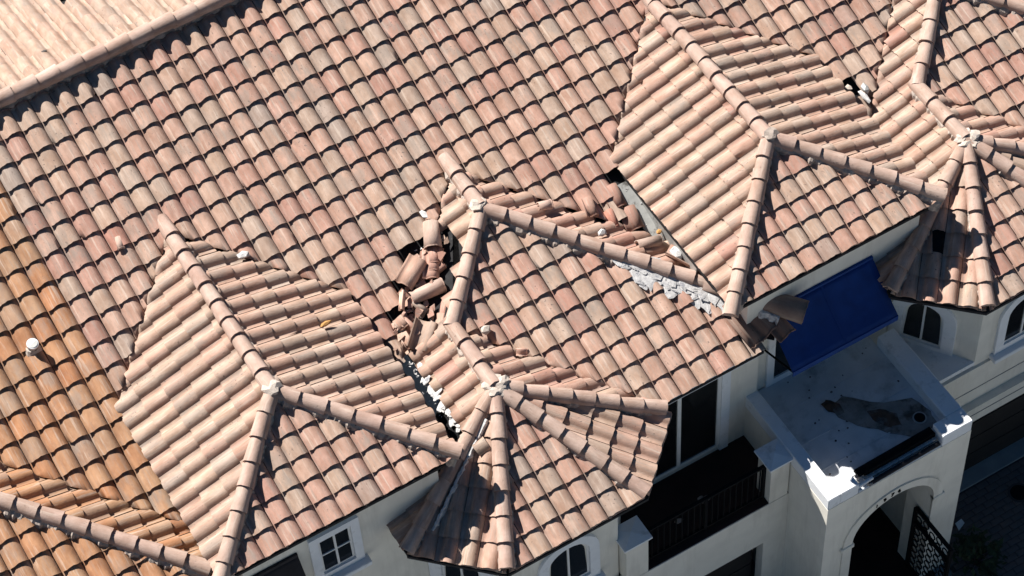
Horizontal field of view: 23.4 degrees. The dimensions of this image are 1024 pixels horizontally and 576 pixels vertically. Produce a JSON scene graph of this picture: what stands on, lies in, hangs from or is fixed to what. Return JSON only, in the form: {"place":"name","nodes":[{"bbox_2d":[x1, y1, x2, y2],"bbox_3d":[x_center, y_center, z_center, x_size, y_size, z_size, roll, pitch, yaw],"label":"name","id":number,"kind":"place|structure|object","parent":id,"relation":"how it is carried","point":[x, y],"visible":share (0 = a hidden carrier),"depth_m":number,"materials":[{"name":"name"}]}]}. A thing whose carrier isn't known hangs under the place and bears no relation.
{"place":"outdoors","nodes":[
{"label":"outdoors","id":0,"kind":"place"},
{"bbox_2d":[402,17,952,575],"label":"ground","id":1,"kind":"structure","parent":0,"point":[408,371],"depth_m":39.35,"materials":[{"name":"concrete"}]},
{"bbox_2d":[0,181,212,575],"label":"townhouse","id":2,"kind":"structure","parent":1,"relation":"on","point":[83,492],"depth_m":31.63,"materials":[{"name":"ceramic"}]},
{"bbox_2d":[0,0,972,575],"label":"townhouse","id":3,"kind":"structure","parent":1,"relation":"on","point":[314,158],"depth_m":33.01,"materials":[{"name":"ceramic"}]},
{"bbox_2d":[115,236,124,250],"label":"broken tile","id":4,"kind":"object","parent":3,"relation":"on","point":[119,243],"visible":1,"depth_m":32.54,"materials":[{"name":"ceramic"}]},
{"bbox_2d":[237,251,249,258],"bbox_3d":[-3.554,-0.428,32.713,0.163,0.107,0.114,-27,57,-16],"label":"mortar chunk","id":5,"kind":"object","parent":3,"relation":"on","point":[242,254],"visible":1,"depth_m":32.67,"materials":[{"name":"grey concrete"}]},
{"bbox_2d":[252,553,305,575],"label":"awning","id":6,"kind":"object","parent":3,"relation":"attached to","point":[290,565],"visible":1,"depth_m":31.01,"materials":[{"name":"black fabric"}]},
{"bbox_2d":[320,320,330,326],"bbox_3d":[-2.423,0.458,32.185,0.169,0.050,0.074,-27,57,-16],"label":"foam piece","id":7,"kind":"object","parent":3,"relation":"on","point":[325,323],"visible":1,"depth_m":32.17,"materials":[{"name":"orange plastic"}]},
{"bbox_2d":[307,515,372,575],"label":"window","id":8,"kind":"structure","parent":3,"relation":"in","point":[338,550],"depth_m":31.50,"materials":[{"name":"paint"}]},
{"bbox_2d":[398,290,405,310],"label":"broken tile","id":9,"kind":"object","parent":3,"relation":"on","point":[402,295],"visible":1,"depth_m":32.75,"materials":[{"name":"brown ceramic"}]},
{"bbox_2d":[398,331,409,349],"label":"broken tile","id":10,"kind":"object","parent":3,"relation":"on","point":[406,338],"visible":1,"depth_m":32.65,"materials":[{"name":"brown ceramic"}]},
{"bbox_2d":[404,317,412,333],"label":"broken tile","id":11,"kind":"object","parent":3,"relation":"on","point":[410,323],"visible":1,"depth_m":32.72,"materials":[{"name":"brown ceramic"}]},
{"bbox_2d":[394,253,426,290],"bbox_3d":[-1.342,-0.219,32.902,0.281,0.091,0.443,30,70,-3],"label":"broken tile","id":12,"kind":"object","parent":3,"relation":"on","point":[410,271],"visible":1,"depth_m":32.89,"materials":[{"name":"brown ceramic"}]},
{"bbox_2d":[391,235,448,363],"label":"clay shards","id":13,"kind":"object","parent":3,"relation":"on","point":[417,311],"visible":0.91,"depth_m":32.82,"materials":[{"name":"brown ceramic"}]},
{"bbox_2d":[392,314,408,330],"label":"broken tile","id":14,"kind":"object","parent":13,"relation":"on","point":[399,321],"visible":1,"depth_m":32.70,"materials":[{"name":"brown ceramic"}]},
{"bbox_2d":[412,302,427,319],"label":"broken tile","id":15,"kind":"object","parent":3,"relation":"on","point":[419,306],"visible":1,"depth_m":32.82,"materials":[{"name":"brown ceramic"}]},
{"bbox_2d":[406,316,436,351],"bbox_3d":[-1.194,0.624,32.630,0.313,0.091,0.425,17,70,-3],"label":"broken tile","id":16,"kind":"object","parent":3,"relation":"on","point":[427,329],"visible":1,"depth_m":32.63,"materials":[{"name":"brown ceramic"}]},
{"bbox_2d":[419,210,427,218],"bbox_3d":[-1.181,-0.985,33.250,0.083,0.062,0.156,-27,57,-16],"label":"mortar chunk","id":17,"kind":"object","parent":3,"relation":"on","point":[423,214],"visible":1,"depth_m":33.23,"materials":[{"name":"grey concrete"}]},
{"bbox_2d":[408,277,446,302],"bbox_3d":[-1.119,0.033,32.867,0.476,0.148,0.216,-23,77,-13],"label":"broken tile","id":18,"kind":"object","parent":3,"relation":"on","point":[436,287],"visible":1,"depth_m":32.84,"materials":[{"name":"ceramic"}]},
{"bbox_2d":[422,262,439,278],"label":"broken tile","id":19,"kind":"object","parent":18,"relation":"on","point":[428,274],"visible":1,"depth_m":32.94,"materials":[{"name":"brown ceramic"}]},
{"bbox_2d":[423,219,442,248],"bbox_3d":[-1.067,-0.723,33.122,0.253,0.170,0.387,-3,71,-9],"label":"broken tile","id":20,"kind":"object","parent":3,"relation":"on","point":[431,233],"visible":1,"depth_m":33.08,"materials":[{"name":"tile"}]},
{"bbox_2d":[431,313,443,322],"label":"broken tile","id":21,"kind":"object","parent":3,"relation":"on","point":[439,317],"visible":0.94,"depth_m":32.79,"materials":[{"name":"brown ceramic"}]},
{"bbox_2d":[429,261,446,280],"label":"broken tile","id":22,"kind":"object","parent":3,"relation":"on","point":[442,267],"visible":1,"depth_m":33.01,"materials":[{"name":"brown ceramic"}]},
{"bbox_2d":[422,255,439,271],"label":"broken tile","id":23,"kind":"object","parent":22,"relation":"on","point":[433,265],"visible":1,"depth_m":32.98,"materials":[{"name":"brown ceramic"}]},
{"bbox_2d":[438,247,443,264],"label":"broken tile","id":24,"kind":"object","parent":3,"relation":"on","point":[440,249],"visible":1,"depth_m":33.08,"materials":[{"name":"pink ceramic"}]},
{"bbox_2d":[422,246,440,262],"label":"broken tile","id":25,"kind":"object","parent":24,"relation":"on","point":[432,253],"visible":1,"depth_m":33.03,"materials":[{"name":"pink ceramic"}]},
{"bbox_2d":[439,299,445,317],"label":"broken tile","id":26,"kind":"object","parent":3,"relation":"on","point":[442,307],"visible":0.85,"depth_m":32.83,"materials":[{"name":"brown ceramic"}]},
{"bbox_2d":[428,562,492,575],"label":"window","id":27,"kind":"structure","parent":3,"relation":"in","point":[435,569],"depth_m":32.97,"materials":[{"name":"paint"}]},
{"bbox_2d":[481,325,490,334],"bbox_3d":[-0.346,0.549,32.548,0.129,0.118,0.128,-11,54,-5],"label":"mortar chunk","id":28,"kind":"object","parent":3,"relation":"on","point":[485,330],"visible":1,"depth_m":32.51,"materials":[{"name":"grey concrete"}]},
{"bbox_2d":[516,348,527,356],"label":"broken tile","id":29,"kind":"object","parent":3,"relation":"on","point":[521,351],"visible":1,"depth_m":32.55,"materials":[{"name":"brown ceramic"}]},
{"bbox_2d":[403,188,647,417],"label":"crumbs","id":30,"kind":"object","parent":3,"relation":"on","point":[417,376],"visible":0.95,"depth_m":32.62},
{"bbox_2d":[536,199,552,210],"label":"broken tile","id":31,"kind":"object","parent":3,"relation":"on","point":[546,205],"visible":1,"depth_m":33.35,"materials":[{"name":"ceramic"}]},
{"bbox_2d":[537,534,605,575],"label":"window","id":32,"kind":"structure","parent":3,"relation":"in","point":[570,560],"depth_m":32.74,"materials":[{"name":"paint"}]},
{"bbox_2d":[580,196,598,217],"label":"broken tile","id":33,"kind":"object","parent":3,"relation":"on","point":[589,206],"visible":1,"depth_m":33.53,"materials":[{"name":"brown ceramic"}]},
{"bbox_2d":[598,229,606,236],"bbox_3d":[1.210,-0.745,33.338,0.124,0.120,0.094,-27,57,-16],"label":"mortar chunk","id":34,"kind":"object","parent":3,"relation":"on","point":[602,232],"visible":1,"depth_m":33.30,"materials":[{"name":"grey concrete"}]},
{"bbox_2d":[603,208,618,225],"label":"broken tile","id":35,"kind":"object","parent":3,"relation":"on","point":[609,214],"visible":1,"depth_m":33.62,"materials":[{"name":"pink ceramic"}]},
{"bbox_2d":[606,183,626,207],"bbox_3d":[1.393,-1.247,33.748,0.253,0.091,0.346,-24,77,-15],"label":"broken tile","id":36,"kind":"object","parent":3,"relation":"on","point":[617,198],"visible":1,"depth_m":33.73,"materials":[{"name":"pink ceramic"}]},
{"bbox_2d":[621,204,644,231],"bbox_3d":[1.627,-0.947,33.680,0.267,0.090,0.348,-20,76,-14],"label":"broken tile","id":37,"kind":"object","parent":3,"relation":"on","point":[631,221],"visible":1,"depth_m":33.66,"materials":[{"name":"pink ceramic"}]},
{"bbox_2d":[634,234,663,248],"bbox_3d":[1.860,-0.635,33.462,0.376,0.126,0.177,-10,50,-27],"label":"broken tile","id":38,"kind":"object","parent":3,"relation":"on","point":[652,241],"visible":1,"depth_m":33.44,"materials":[{"name":"ceramic"}]},
{"bbox_2d":[669,246,682,258],"bbox_3d":[2.220,-0.471,33.403,0.200,0.115,0.176,25,59,19],"label":"mortar chunk","id":39,"kind":"object","parent":3,"relation":"on","point":[674,251],"visible":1,"depth_m":33.36,"materials":[{"name":"grey concrete"}]},
{"bbox_2d":[665,244,689,266],"bbox_3d":[2.309,-0.397,33.404,0.480,0.092,0.234,29,42,8],"label":"broken tile","id":40,"kind":"object","parent":3,"relation":"on","point":[667,253],"visible":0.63,"depth_m":33.33,"materials":[{"name":"brown ceramic"}]},
{"bbox_2d":[654,372,730,480],"bbox_3d":[2.338,1.895,33.864,1.500,2.200,0.065,-27,57,-16],"label":"sliding door","id":41,"kind":"structure","parent":3,"relation":"in","point":[699,422],"depth_m":34.07,"materials":[{"name":"paint"}]},
{"bbox_2d":[705,549,751,575],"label":"garage door","id":42,"kind":"structure","parent":3,"relation":"in","point":[741,565],"depth_m":35.89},
{"bbox_2d":[702,279,808,349],"bbox_3d":[3.271,0.179,33.189,0.957,0.539,1.376,-38,61,-22],"label":"broken hip end","id":43,"kind":"object","parent":3,"relation":"on","point":[770,322],"visible":0.6,"depth_m":33.02,"materials":[{"name":"ceramic"}]},
{"bbox_2d":[821,400,843,413],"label":"dirt","id":44,"kind":"structure","parent":3,"relation":"on","point":[831,406],"depth_m":34.31,"materials":[{"name":"brown soil"}]},
{"bbox_2d":[787,348,898,474],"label":"leaf litter","id":45,"kind":"object","parent":3,"relation":"on","point":[846,421],"visible":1,"depth_m":34.23,"materials":[{"name":"brown plant"}]},
{"bbox_2d":[836,396,936,436],"bbox_3d":[5.160,1.726,34.246,1.522,0.010,0.646,9,55,10],"label":"silt","id":46,"kind":"object","parent":3,"relation":"on","point":[856,410],"visible":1,"depth_m":34.24,"materials":[{"name":"grey soil"}]},
{"bbox_2d":[854,427,939,485],"bbox_3d":[5.269,2.305,33.757,1.271,0.143,0.310,-27,57,-16],"label":"gutter","id":47,"kind":"object","parent":3,"relation":"on","point":[900,449],"visible":1,"depth_m":33.74,"materials":[{"name":"black metal"}]},
{"bbox_2d":[858,476,873,488],"bbox_3d":[4.774,2.637,33.513,0.283,0.062,0.052,-31,58,-18],"label":"white pipe","id":48,"kind":"object","parent":47,"relation":"on","point":[866,481],"visible":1,"depth_m":33.50,"materials":[{"name":"white plastic"}]},
{"bbox_2d":[522,0,1023,470],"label":"townhouse","id":49,"kind":"structure","parent":1,"relation":"on","point":[760,156],"depth_m":34.01,"materials":[{"name":"tile"}]},
{"bbox_2d":[764,338,792,387],"bbox_3d":[3.967,0.636,34.051,1.100,1.780,0.060,-27,57,-16],"label":"window","id":50,"kind":"structure","parent":49,"relation":"in","point":[775,371],"depth_m":34.30,"materials":[{"name":"white glass"}]},
{"bbox_2d":[764,255,897,376],"bbox_3d":[4.330,0.444,33.527,1.730,0.960,0.716,-27,57,-16],"label":"awning","id":51,"kind":"object","parent":49,"relation":"attached to","point":[849,306],"visible":0.98,"depth_m":33.42,"materials":[{"name":"blue fabric"}]},
{"bbox_2d":[845,84,851,90],"bbox_3d":[4.710,-2.803,34.627,0.103,0.090,0.096,-1,54,3],"label":"mortar chunk","id":52,"kind":"object","parent":49,"relation":"on","point":[848,87],"visible":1,"depth_m":34.60,"materials":[{"name":"beige concrete"}]},
{"bbox_2d":[858,90,870,102],"bbox_3d":[4.937,-2.690,34.649,0.080,0.096,0.273,-27,57,-16],"label":"mortar chunk","id":53,"kind":"object","parent":49,"relation":"on","point":[864,96],"visible":1,"depth_m":34.62,"materials":[{"name":"grey concrete"}]},
{"bbox_2d":[861,83,869,93],"bbox_3d":[4.960,-2.804,34.738,0.103,0.088,0.176,-27,57,-16],"label":"mortar chunk","id":54,"kind":"object","parent":49,"relation":"on","point":[865,88],"visible":1,"depth_m":34.71,"materials":[{"name":"grey concrete"}]},
{"bbox_2d":[887,300,956,356],"bbox_3d":[5.801,0.483,34.903,0.970,1.280,0.075,19,58,16],"label":"window","id":55,"kind":"structure","parent":49,"relation":"in","point":[921,328],"depth_m":34.93,"materials":[{"name":"paint"}]},
{"bbox_2d":[964,393,1023,470],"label":"garage door","id":56,"kind":"structure","parent":49,"relation":"in","point":[1000,428],"depth_m":37.48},
{"bbox_2d":[989,295,1023,363],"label":"window","id":57,"kind":"structure","parent":49,"relation":"in","point":[1009,338],"depth_m":34.99,"materials":[{"name":"paint"}]},
{"bbox_2d":[959,437,1023,492],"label":"apron","id":58,"kind":"object","parent":1,"relation":"on","point":[992,464],"visible":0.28,"depth_m":37.97,"materials":[{"name":"concrete"}]},
{"bbox_2d":[867,409,901,427],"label":"dirt","id":59,"kind":"structure","parent":0,"point":[886,418],"depth_m":34.18,"materials":[{"name":"brown soil"}]},
{"bbox_2d":[955,519,963,529],"bbox_3d":[6.769,3.572,37.370,0.150,0.030,0.140,-27,57,-16],"label":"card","id":60,"kind":"object","parent":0,"point":[959,523],"visible":1,"depth_m":37.37,"materials":[{"name":"white paper"}]},
{"bbox_2d":[943,457,1023,575],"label":"driveway","id":61,"kind":"structure","parent":0,"point":[993,507],"depth_m":37.45,"materials":[{"name":"stone pavers"}]},
{"bbox_2d":[951,524,1007,575],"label":"shrub","id":62,"kind":"object","parent":61,"relation":"on","point":[966,547],"visible":1,"depth_m":36.62,"materials":[{"name":"green plant"}]},
{"bbox_2d":[1008,483,1023,502],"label":"manhole cover","id":63,"kind":"object","parent":61,"relation":"on","point":[1015,492],"visible":1,"depth_m":37.67,"materials":[{"name":"black metal"}]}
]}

